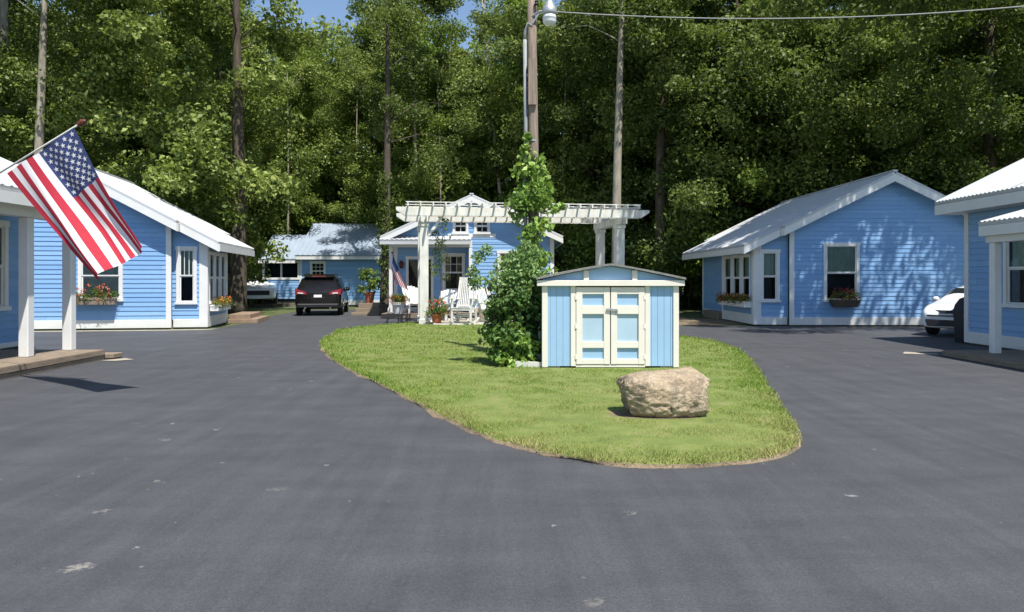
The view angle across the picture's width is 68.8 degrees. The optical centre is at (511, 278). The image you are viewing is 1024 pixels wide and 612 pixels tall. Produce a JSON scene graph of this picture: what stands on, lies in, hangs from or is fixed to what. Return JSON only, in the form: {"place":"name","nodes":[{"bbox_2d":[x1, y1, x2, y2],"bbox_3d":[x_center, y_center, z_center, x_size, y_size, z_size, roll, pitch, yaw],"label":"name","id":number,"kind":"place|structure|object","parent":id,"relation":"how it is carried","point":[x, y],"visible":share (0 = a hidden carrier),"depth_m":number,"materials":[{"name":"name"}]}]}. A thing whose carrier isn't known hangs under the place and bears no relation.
{"place":"outdoors","nodes":[
{"label":"outdoors","id":0,"kind":"place"},
{"bbox_2d":[351,302,384,315],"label":"wooden steps","id":1,"kind":"structure","parent":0,"point":[366,309],"depth_m":32.90,"materials":[{"name":"brown wood"}]},
{"bbox_2d":[356,267,383,302],"bbox_3d":[-6.351,0.261,33.375,1.324,1.638,1.134,0,0,0],"label":"potted plant","id":2,"kind":"object","parent":1,"relation":"on","point":[373,282],"visible":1,"depth_m":33.24,"materials":[{"name":"green plant"}]},
{"bbox_2d":[25,0,840,154],"label":"sky","id":3,"kind":"structure","parent":0,"point":[336,9],"materials":[{"name":"blue"}]},
{"bbox_2d":[429,318,512,322],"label":"patio","id":4,"kind":"structure","parent":0,"point":[463,320],"depth_m":27.18,"materials":[{"name":"concrete"}]},
{"bbox_2d":[423,297,450,322],"bbox_3d":[-2.516,1.084,25.416,0.979,0.972,0.973,0,0,0],"label":"flower pot","id":5,"kind":"object","parent":4,"relation":"on","point":[437,312],"visible":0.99,"depth_m":25.25,"materials":[{"name":"ceramic"}]},
{"bbox_2d":[428,289,457,320],"bbox_3d":[-2.507,0.958,27.519,0.820,1.116,1.013,0,0,20],"label":"garden chair","id":6,"kind":"object","parent":4,"relation":"on","point":[444,294],"visible":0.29,"depth_m":27.79,"materials":[{"name":"white wood"}]},
{"bbox_2d":[448,277,478,322],"bbox_3d":[-1.620,0.721,25.350,0.820,1.565,1.287,0,0,14],"label":"rocking chair","id":7,"kind":"object","parent":4,"relation":"on","point":[463,307],"visible":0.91,"depth_m":25.63,"materials":[{"name":"white wood"}]},
{"bbox_2d":[477,287,492,321],"bbox_3d":[-0.750,0.894,26.400,0.739,1.222,1.160,0,0,-32],"label":"rocking chair","id":8,"kind":"object","parent":4,"relation":"on","point":[479,303],"visible":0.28,"depth_m":26.59,"materials":[{"name":"white wood"}]},
{"bbox_2d":[50,288,924,330],"bbox_3d":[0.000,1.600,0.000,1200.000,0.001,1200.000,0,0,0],"label":"ground","id":9,"kind":"structure","parent":0,"point":[686,312],"depth_m":35.52,"materials":[{"name":"brown soil"}]},
{"bbox_2d":[0,0,50,163],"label":"broadleaf tree","id":10,"kind":"object","parent":9,"relation":"on","point":[8,156],"visible":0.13,"depth_m":37.46,"materials":[{"name":"green plant"}]},
{"bbox_2d":[9,0,96,160],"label":"broadleaf tree","id":11,"kind":"object","parent":9,"relation":"on","point":[19,54],"visible":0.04,"depth_m":46.40,"materials":[{"name":"green plant"}]},
{"bbox_2d":[0,0,158,154],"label":"broadleaf tree","id":12,"kind":"object","parent":9,"relation":"on","point":[40,92],"visible":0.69,"depth_m":33.45,"materials":[{"name":"green plant"}]},
{"bbox_2d":[9,16,160,164],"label":"broadleaf tree","id":13,"kind":"object","parent":9,"relation":"on","point":[36,61],"depth_m":47.70,"materials":[{"name":"green plant"}]},
{"bbox_2d":[0,0,184,154],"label":"broadleaf tree","id":14,"kind":"object","parent":9,"relation":"on","point":[21,139],"visible":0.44,"depth_m":34.30,"materials":[{"name":"green plant"}]},
{"bbox_2d":[11,11,213,169],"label":"broadleaf tree","id":15,"kind":"object","parent":9,"relation":"on","point":[135,150],"visible":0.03,"depth_m":44.10,"materials":[{"name":"green plant"}]},
{"bbox_2d":[15,0,223,198],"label":"broadleaf tree","id":16,"kind":"object","parent":9,"relation":"on","point":[102,153],"visible":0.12,"depth_m":38.69,"materials":[{"name":"green plant"}]},
{"bbox_2d":[18,150,254,330],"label":"bay cottage","id":17,"kind":"structure","parent":9,"relation":"on","point":[173,274],"depth_m":23.56,"materials":[{"name":"blue"}]},
{"bbox_2d":[76,283,118,304],"bbox_3d":[-12.879,0.470,23.070,1.474,0.660,0.462,0,0,-9],"label":"flower box","id":18,"kind":"object","parent":17,"relation":"attached to","point":[99,300],"visible":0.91,"depth_m":23.03,"materials":[{"name":"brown wood"}]},
{"bbox_2d":[78,259,123,300],"bbox_3d":[-12.853,-0.105,23.520,1.360,1.620,0.535,0,0,-9],"label":"window","id":19,"kind":"structure","parent":17,"relation":"in","point":[112,278],"depth_m":23.38,"materials":[{"name":"white glass"}]},
{"bbox_2d":[175,246,197,303],"bbox_3d":[-10.425,-0.110,24.107,0.680,1.850,0.535,0,0,-9],"label":"window","id":20,"kind":"structure","parent":17,"relation":"in","point":[186,256],"depth_m":23.93,"materials":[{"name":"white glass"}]},
{"bbox_2d":[209,251,215,303],"bbox_3d":[-10.069,-0.040,24.586,0.535,1.710,0.840,0,0,-9],"label":"window","id":21,"kind":"structure","parent":17,"relation":"in","point":[212,255],"depth_m":24.92,"materials":[{"name":"white glass"}]},
{"bbox_2d":[216,252,220,302],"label":"window","id":22,"kind":"structure","parent":17,"relation":"in","point":[218,255],"depth_m":25.73,"materials":[{"name":"white glass"}]},
{"bbox_2d":[210,296,234,310],"bbox_3d":[-9.735,0.796,25.164,0.515,0.507,2.140,0,0,-9],"label":"flower box","id":23,"kind":"object","parent":17,"relation":"attached to","point":[224,304],"visible":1,"depth_m":24.70,"materials":[{"name":"white plant"}]},
{"bbox_2d":[221,253,226,296],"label":"window","id":24,"kind":"structure","parent":17,"relation":"in","point":[223,255],"depth_m":26.54,"materials":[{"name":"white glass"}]},
{"bbox_2d":[71,0,286,273],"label":"broadleaf tree","id":25,"kind":"object","parent":9,"relation":"on","point":[255,120],"visible":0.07,"depth_m":43.86,"materials":[{"name":"green plant"}]},
{"bbox_2d":[26,0,352,313],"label":"broadleaf tree","id":26,"kind":"object","parent":9,"relation":"on","point":[209,173],"visible":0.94,"depth_m":33.31,"materials":[{"name":"green plant"}]},
{"bbox_2d":[153,0,334,238],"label":"broadleaf tree","id":27,"kind":"object","parent":9,"relation":"on","point":[271,146],"visible":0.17,"depth_m":44.50,"materials":[{"name":"green plant"}]},
{"bbox_2d":[247,276,278,304],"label":"parked pickup","id":28,"kind":"object","parent":9,"relation":"on","point":[260,290],"visible":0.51,"depth_m":41.62,"materials":[{"name":"white paint"}]},
{"bbox_2d":[246,56,361,234],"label":"broadleaf tree","id":29,"kind":"object","parent":9,"relation":"on","point":[306,71],"visible":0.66,"depth_m":47.90,"materials":[{"name":"green plant"}]},
{"bbox_2d":[245,29,365,252],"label":"broadleaf tree","id":30,"kind":"object","parent":9,"relation":"on","point":[306,53],"visible":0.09,"depth_m":53.30,"materials":[{"name":"green plant"}]},
{"bbox_2d":[245,61,373,240],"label":"broadleaf tree","id":31,"kind":"object","parent":9,"relation":"on","point":[306,219],"visible":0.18,"depth_m":50.12,"materials":[{"name":"green plant"}]},
{"bbox_2d":[254,223,400,306],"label":"cottage","id":32,"kind":"structure","parent":9,"relation":"on","point":[344,251],"depth_m":43.00,"materials":[{"name":"blue"}]},
{"bbox_2d":[263,260,298,279],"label":"screen window","id":33,"kind":"structure","parent":32,"relation":"in","point":[279,271],"depth_m":43.60,"materials":[{"name":"black glass"}]},
{"bbox_2d":[309,261,325,273],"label":"window","id":34,"kind":"structure","parent":32,"relation":"in","point":[316,267],"depth_m":42.99,"materials":[{"name":"white glass"}]},
{"bbox_2d":[293,46,410,223],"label":"sapling","id":35,"kind":"object","parent":9,"relation":"on","point":[355,189],"visible":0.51,"depth_m":47.18,"materials":[{"name":"green plant"}]},
{"bbox_2d":[303,19,429,223],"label":"broadleaf tree","id":36,"kind":"object","parent":9,"relation":"on","point":[362,32],"visible":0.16,"depth_m":50.44,"materials":[{"name":"green plant"}]},
{"bbox_2d":[309,0,441,222],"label":"broadleaf tree","id":37,"kind":"object","parent":9,"relation":"on","point":[360,154],"visible":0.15,"depth_m":48.97,"materials":[{"name":"green plant"}]},
{"bbox_2d":[338,0,521,303],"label":"broadleaf tree","id":38,"kind":"object","parent":9,"relation":"on","point":[397,17],"visible":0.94,"depth_m":40.67,"materials":[{"name":"green plant"}]},
{"bbox_2d":[372,166,492,223],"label":"young tree","id":39,"kind":"object","parent":9,"relation":"on","point":[431,197],"visible":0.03,"depth_m":44.05,"materials":[{"name":"green plant"}]},
{"bbox_2d":[373,17,509,211],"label":"broadleaf tree","id":40,"kind":"object","parent":9,"relation":"on","point":[439,40],"visible":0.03,"depth_m":51.39,"materials":[{"name":"green plant"}]},
{"bbox_2d":[379,131,515,234],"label":"young tree","id":41,"kind":"object","parent":9,"relation":"on","point":[471,184],"visible":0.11,"depth_m":44.23,"materials":[{"name":"green plant"}]},
{"bbox_2d":[353,46,546,254],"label":"broadleaf tree","id":42,"kind":"object","parent":9,"relation":"on","point":[484,143],"visible":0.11,"depth_m":44.94,"materials":[{"name":"green plant"}]},
{"bbox_2d":[378,52,523,203],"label":"sapling","id":43,"kind":"object","parent":9,"relation":"on","point":[517,147],"visible":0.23,"depth_m":43.78,"materials":[{"name":"green plant"}]},
{"bbox_2d":[390,32,523,218],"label":"sapling","id":44,"kind":"object","parent":9,"relation":"on","point":[418,178],"visible":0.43,"depth_m":43.15,"materials":[{"name":"green plant"}]},
{"bbox_2d":[380,193,562,317],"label":"gable cottage","id":45,"kind":"structure","parent":9,"relation":"on","point":[466,241],"depth_m":31.29,"materials":[{"name":"blue"}]},
{"bbox_2d":[388,293,408,313],"bbox_3d":[-4.624,0.990,30.368,0.843,0.840,0.774,0,0,0],"label":"flower pot","id":46,"kind":"object","parent":45,"relation":"on","point":[398,304],"visible":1,"depth_m":30.24,"materials":[{"name":"white plant"}]},
{"bbox_2d":[389,251,407,289],"bbox_3d":[-4.811,-0.314,30.425,1.048,1.581,0.635,0,0,30],"label":"flag","id":47,"kind":"object","parent":45,"relation":"attached to","point":[398,278],"visible":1,"depth_m":30.42,"materials":[{"name":"multicoloured fabric"}]},
{"bbox_2d":[402,286,417,312],"bbox_3d":[-4.104,0.858,31.065,0.820,1.116,1.013,0,0,-25],"label":"garden chair","id":48,"kind":"object","parent":45,"relation":"on","point":[410,302],"visible":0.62,"depth_m":31.29,"materials":[{"name":"white wood"}]},
{"bbox_2d":[405,256,433,310],"bbox_3d":[-4.000,0.200,32.500,1.240,2.360,0.120,0,0,0],"label":"door","id":49,"kind":"structure","parent":45,"relation":"in","point":[411,265],"depth_m":32.51,"materials":[{"name":"black paint"}]},
{"bbox_2d":[442,253,465,290],"bbox_3d":[-2.530,-0.290,32.682,1.040,1.650,0.535,0,0,0],"label":"window","id":50,"kind":"structure","parent":45,"relation":"in","point":[455,267],"depth_m":32.95,"materials":[{"name":"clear glass"}]},
{"bbox_2d":[405,0,583,207],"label":"broadleaf tree","id":51,"kind":"object","parent":9,"relation":"on","point":[498,74],"visible":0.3,"depth_m":43.62,"materials":[{"name":"green plant"}]},
{"bbox_2d":[437,151,566,241],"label":"young tree","id":52,"kind":"object","parent":9,"relation":"on","point":[485,177],"visible":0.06,"depth_m":44.01,"materials":[{"name":"green plant"}]},
{"bbox_2d":[18,1,1020,263],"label":"woodland","id":53,"kind":"object","parent":9,"relation":"on","point":[382,65],"depth_m":74.48,"materials":[{"name":"green plant"}]},
{"bbox_2d":[472,80,577,187],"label":"broadleaf tree","id":54,"kind":"object","parent":9,"relation":"on","point":[523,116],"visible":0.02,"depth_m":52.75,"materials":[{"name":"green plant"}]},
{"bbox_2d":[504,173,624,272],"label":"young tree","id":55,"kind":"object","parent":9,"relation":"on","point":[579,235],"visible":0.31,"depth_m":41.40,"materials":[{"name":"green plant"}]},
{"bbox_2d":[502,30,629,266],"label":"sapling","id":56,"kind":"object","parent":9,"relation":"on","point":[588,96],"visible":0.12,"depth_m":43.02,"materials":[{"name":"green plant"}]},
{"bbox_2d":[519,48,626,269],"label":"sapling","id":57,"kind":"object","parent":9,"relation":"on","point":[552,105],"visible":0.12,"depth_m":43.17,"materials":[{"name":"green plant"}]},
{"bbox_2d":[518,0,658,242],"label":"broadleaf tree","id":58,"kind":"object","parent":9,"relation":"on","point":[578,100],"visible":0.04,"depth_m":45.51,"materials":[{"name":"green plant"}]},
{"bbox_2d":[470,0,715,263],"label":"broadleaf tree","id":59,"kind":"object","parent":9,"relation":"on","point":[547,34],"visible":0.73,"depth_m":36.67,"materials":[{"name":"green plant"}]},
{"bbox_2d":[546,140,700,268],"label":"young tree","id":60,"kind":"object","parent":9,"relation":"on","point":[582,163],"visible":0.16,"depth_m":41.91,"materials":[{"name":"green plant"}]},
{"bbox_2d":[519,0,735,268],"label":"broadleaf tree","id":61,"kind":"object","parent":9,"relation":"on","point":[633,227],"visible":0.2,"depth_m":40.80,"materials":[{"name":"green plant"}]},
{"bbox_2d":[560,0,750,287],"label":"broadleaf tree","id":62,"kind":"object","parent":9,"relation":"on","point":[659,116],"visible":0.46,"depth_m":36.88,"materials":[{"name":"green plant"}]},
{"bbox_2d":[627,179,747,308],"bbox_3d":[9.399,-1.936,40.022,6.771,7.479,6.551,0,0,-42],"label":"young tree","id":63,"kind":"object","parent":9,"relation":"on","point":[698,290],"visible":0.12,"depth_m":39.18,"materials":[{"name":"green plant"}]},
{"bbox_2d":[656,147,809,283],"bbox_3d":[11.280,-2.590,38.119,8.024,8.864,7.764,0,0,-36],"label":"young tree","id":64,"kind":"object","parent":9,"relation":"on","point":[748,172],"visible":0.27,"depth_m":36.47,"materials":[{"name":"green plant"}]},
{"bbox_2d":[653,0,836,216],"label":"broadleaf tree","id":65,"kind":"object","parent":9,"relation":"on","point":[828,97],"depth_m":42.72,"materials":[{"name":"green plant"}]},
{"bbox_2d":[624,0,870,276],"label":"broadleaf tree","id":66,"kind":"object","parent":9,"relation":"on","point":[705,166],"visible":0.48,"depth_m":35.60,"materials":[{"name":"green plant"}]},
{"bbox_2d":[643,53,858,303],"bbox_3d":[13.742,-3.536,41.057,11.135,15.360,13.935,0,0,36],"label":"young tree","id":67,"kind":"object","parent":9,"relation":"on","point":[805,149],"visible":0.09,"depth_m":36.16,"materials":[{"name":"green plant"}]},
{"bbox_2d":[680,19,832,212],"bbox_3d":[12.867,-6.054,38.584,7.880,15.439,7.798,0,0,24],"label":"sapling","id":68,"kind":"object","parent":9,"relation":"on","point":[783,44],"visible":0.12,"depth_m":36.84,"materials":[{"name":"green plant"}]},
{"bbox_2d":[682,170,963,325],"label":"bay cottage","id":69,"kind":"structure","parent":9,"relation":"on","point":[888,246],"depth_m":25.09,"materials":[{"name":"blue"}]},
{"bbox_2d":[723,255,731,294],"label":"window","id":70,"kind":"structure","parent":69,"relation":"in","point":[727,260],"depth_m":28.74,"materials":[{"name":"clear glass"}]},
{"bbox_2d":[715,292,751,307],"bbox_3d":[7.991,0.730,27.112,0.501,0.499,3.480,0,0,0],"label":"flower box","id":71,"kind":"object","parent":69,"relation":"attached to","point":[733,299],"visible":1,"depth_m":26.53,"materials":[{"name":"green plant"}]},
{"bbox_2d":[731,254,740,294],"bbox_3d":[8.373,-0.040,27.250,0.535,1.670,1.060,0,0,0],"label":"window","id":72,"kind":"structure","parent":69,"relation":"in","point":[736,259],"depth_m":27.65,"materials":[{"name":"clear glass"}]},
{"bbox_2d":[740,253,750,300],"bbox_3d":[8.373,-0.040,26.150,0.535,1.670,1.060,0,0,0],"label":"window","id":73,"kind":"structure","parent":69,"relation":"in","point":[745,258],"depth_m":26.54,"materials":[{"name":"clear glass"}]},
{"bbox_2d":[759,249,780,301],"bbox_3d":[8.710,-0.100,25.483,0.720,1.790,0.535,0,0,0],"label":"window","id":74,"kind":"structure","parent":69,"relation":"in","point":[769,258],"depth_m":25.31,"materials":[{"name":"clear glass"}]},
{"bbox_2d":[822,242,860,301],"bbox_3d":[11.040,-0.220,25.283,1.260,1.990,0.535,0,0,0],"label":"window","id":75,"kind":"structure","parent":69,"relation":"in","point":[841,262],"depth_m":25.18,"materials":[{"name":"white glass"}]},
{"bbox_2d":[828,287,862,306],"bbox_3d":[11.050,0.607,24.824,1.170,0.665,0.501,0,0,0],"label":"flower box","id":76,"kind":"object","parent":69,"relation":"attached to","point":[847,302],"visible":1,"depth_m":24.71,"materials":[{"name":"brown wood"}]},
{"bbox_2d":[760,6,918,203],"bbox_3d":[16.706,-6.264,38.061,8.012,15.863,8.096,0,0,41],"label":"sapling","id":77,"kind":"object","parent":9,"relation":"on","point":[861,75],"visible":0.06,"depth_m":36.59,"materials":[{"name":"green plant"}]},
{"bbox_2d":[715,0,967,208],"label":"broadleaf tree","id":78,"kind":"object","parent":9,"relation":"on","point":[816,181],"visible":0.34,"depth_m":34.67,"materials":[{"name":"green plant"}]},
{"bbox_2d":[799,4,934,177],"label":"broadleaf tree","id":79,"kind":"object","parent":9,"relation":"on","point":[863,127],"visible":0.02,"depth_m":41.33,"materials":[{"name":"green plant"}]},
{"bbox_2d":[737,0,1023,41],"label":"broadleaf tree","id":80,"kind":"object","parent":9,"relation":"on","point":[793,11],"visible":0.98,"depth_m":27.36,"materials":[{"name":"green plant"}]},
{"bbox_2d":[787,0,1001,190],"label":"sapling","id":81,"kind":"object","parent":9,"relation":"on","point":[933,63],"visible":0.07,"depth_m":35.79,"materials":[{"name":"green plant"}]},
{"bbox_2d":[814,0,1023,199],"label":"broadleaf tree","id":82,"kind":"object","parent":9,"relation":"on","point":[949,178],"visible":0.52,"depth_m":31.87,"materials":[{"name":"green plant"}]},
{"bbox_2d":[875,8,1023,168],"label":"broadleaf tree","id":83,"kind":"object","parent":9,"relation":"on","point":[978,48],"visible":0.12,"depth_m":35.38,"materials":[{"name":"green plant"}]},
{"bbox_2d":[955,31,1023,142],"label":"broadleaf tree","id":84,"kind":"object","parent":9,"relation":"on","point":[1015,58],"visible":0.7,"depth_m":31.79,"materials":[{"name":"green plant"}]},
{"bbox_2d":[0,310,1023,611],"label":"driveway","id":85,"kind":"structure","parent":0,"point":[280,462],"depth_m":5.51,"materials":[{"name":"grey asphalt"}]},
{"bbox_2d":[0,157,122,379],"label":"cottage","id":86,"kind":"structure","parent":85,"relation":"on","point":[19,354],"depth_m":13.86,"materials":[{"name":"blue wood"}]},
{"bbox_2d":[0,220,11,310],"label":"window","id":87,"kind":"structure","parent":86,"relation":"in","point":[4,225],"depth_m":15.00,"materials":[{"name":"white glass"}]},
{"bbox_2d":[0,119,141,278],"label":"flag","id":88,"kind":"object","parent":86,"relation":"attached to","point":[58,183],"visible":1,"depth_m":10.31,"materials":[{"name":"multicoloured fabric"}]},
{"bbox_2d":[228,312,268,323],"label":"wooden steps","id":89,"kind":"structure","parent":85,"relation":"on","point":[245,317],"depth_m":26.97,"materials":[{"name":"brown wood"}]},
{"bbox_2d":[295,273,349,314],"bbox_3d":[-8.704,0.676,34.568,2.278,1.848,5.081,0,0,-9],"label":"parked suv","id":90,"kind":"object","parent":85,"relation":"on","point":[320,291],"visible":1,"depth_m":32.28,"materials":[{"name":"black paint"}]},
{"bbox_2d":[318,339,801,468],"bbox_3d":[-0.085,1.583,16.857,10.488,0.025,21.137,0,0,0],"label":"soil edge","id":91,"kind":"object","parent":85,"relation":"on","point":[432,413],"visible":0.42,"depth_m":6.74,"materials":[{"name":"brown soil"}]},
{"bbox_2d":[922,286,963,333],"bbox_3d":[13.692,0.886,21.865,4.659,1.429,2.070,0,0,-41],"label":"parked saloon","id":92,"kind":"object","parent":85,"relation":"on","point":[937,314],"visible":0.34,"depth_m":20.85,"materials":[{"name":"white paint"}]},
{"bbox_2d":[952,297,966,342],"bbox_3d":[11.500,1.020,18.855,0.746,1.160,0.582,0,0,0],"label":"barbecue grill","id":93,"kind":"object","parent":85,"relation":"on","point":[958,313],"visible":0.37,"depth_m":18.75,"materials":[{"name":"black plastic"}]},
{"bbox_2d":[934,158,1023,369],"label":"cottage","id":94,"kind":"structure","parent":85,"relation":"on","point":[993,212],"depth_m":16.75,"materials":[{"name":"blue"}]},
{"bbox_2d":[1002,241,1023,307],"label":"window","id":95,"kind":"structure","parent":94,"relation":"in","point":[1013,252],"depth_m":16.76,"materials":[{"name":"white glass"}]},
{"bbox_2d":[319,321,802,464],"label":"lawn island","id":96,"kind":"structure","parent":0,"point":[667,440],"depth_m":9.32,"materials":[{"name":"plant"}]},
{"bbox_2d":[465,239,546,367],"bbox_3d":[0.011,0.504,13.587,1.274,2.460,1.375,0,0,45],"label":"leafy shrub","id":97,"kind":"object","parent":96,"relation":"on","point":[509,341],"visible":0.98,"depth_m":13.28,"materials":[{"name":"green plant"}]},
{"bbox_2d":[396,201,649,323],"bbox_3d":[0.264,-0.505,27.557,8.950,4.210,3.840,0,0,-9],"label":"pergola","id":98,"kind":"object","parent":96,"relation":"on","point":[602,218],"visible":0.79,"depth_m":26.39,"materials":[{"name":"white wood"}]},
{"bbox_2d":[429,217,451,298],"bbox_3d":[-2.518,-0.414,26.144,0.822,3.829,0.713,0,0,0],"label":"hanging vine","id":99,"kind":"object","parent":98,"relation":"hanging from","point":[446,221],"visible":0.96,"depth_m":26.12,"materials":[{"name":"green plant"}]},
{"bbox_2d":[523,0,556,338],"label":"utility pole","id":100,"kind":"object","parent":96,"relation":"on","point":[549,11],"visible":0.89,"depth_m":14.66,"materials":[{"name":"brown wood"}]},
{"bbox_2d":[503,130,565,356],"bbox_3d":[0.439,-0.648,14.642,1.238,4.505,1.001,0,0,0],"label":"climbing vine","id":101,"kind":"object","parent":100,"relation":"attached to","point":[537,190],"visible":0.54,"depth_m":14.52,"materials":[{"name":"green plant"}]},
{"bbox_2d":[557,6,1023,18],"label":"overhead wire","id":102,"kind":"object","parent":100,"relation":"attached to","point":[791,18],"visible":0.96,"depth_m":14.43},
{"bbox_2d":[535,263,685,367],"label":"garden shed","id":103,"kind":"structure","parent":96,"relation":"on","point":[610,315],"depth_m":12.95,"materials":[{"name":"wood"}]},
{"bbox_2d":[575,287,617,363],"bbox_3d":[1.457,0.810,12.925,0.735,1.330,0.090,0,0,0],"label":"door","id":104,"kind":"structure","parent":103,"relation":"in","point":[592,326],"depth_m":12.92,"materials":[{"name":"beige wood"}]},
{"bbox_2d":[611,287,645,363],"bbox_3d":[2.009,0.810,12.939,0.602,1.330,0.062,0,0,0],"label":"door","id":105,"kind":"structure","parent":103,"relation":"in","point":[628,327],"depth_m":12.92,"materials":[{"name":"beige wood"}]},
{"bbox_2d":[605,410,705,418],"bbox_3d":[1.628,1.538,8.534,1.185,0.001,0.674,0,0,0],"label":"bare soil patch","id":106,"kind":"object","parent":96,"relation":"on","point":[626,414],"visible":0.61,"depth_m":8.42,"materials":[{"name":"brown soil"}]},
{"bbox_2d":[616,366,709,417],"bbox_3d":[1.716,1.296,8.552,0.990,0.548,0.718,0,0,-4],"label":"boulder","id":107,"kind":"object","parent":106,"relation":"on","point":[674,393],"visible":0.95,"depth_m":8.26,"materials":[{"name":"stone"}]},
{"bbox_2d":[679,318,745,324],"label":"dirt path","id":108,"kind":"structure","parent":0,"point":[693,321],"depth_m":27.82,"materials":[{"name":"soil"}]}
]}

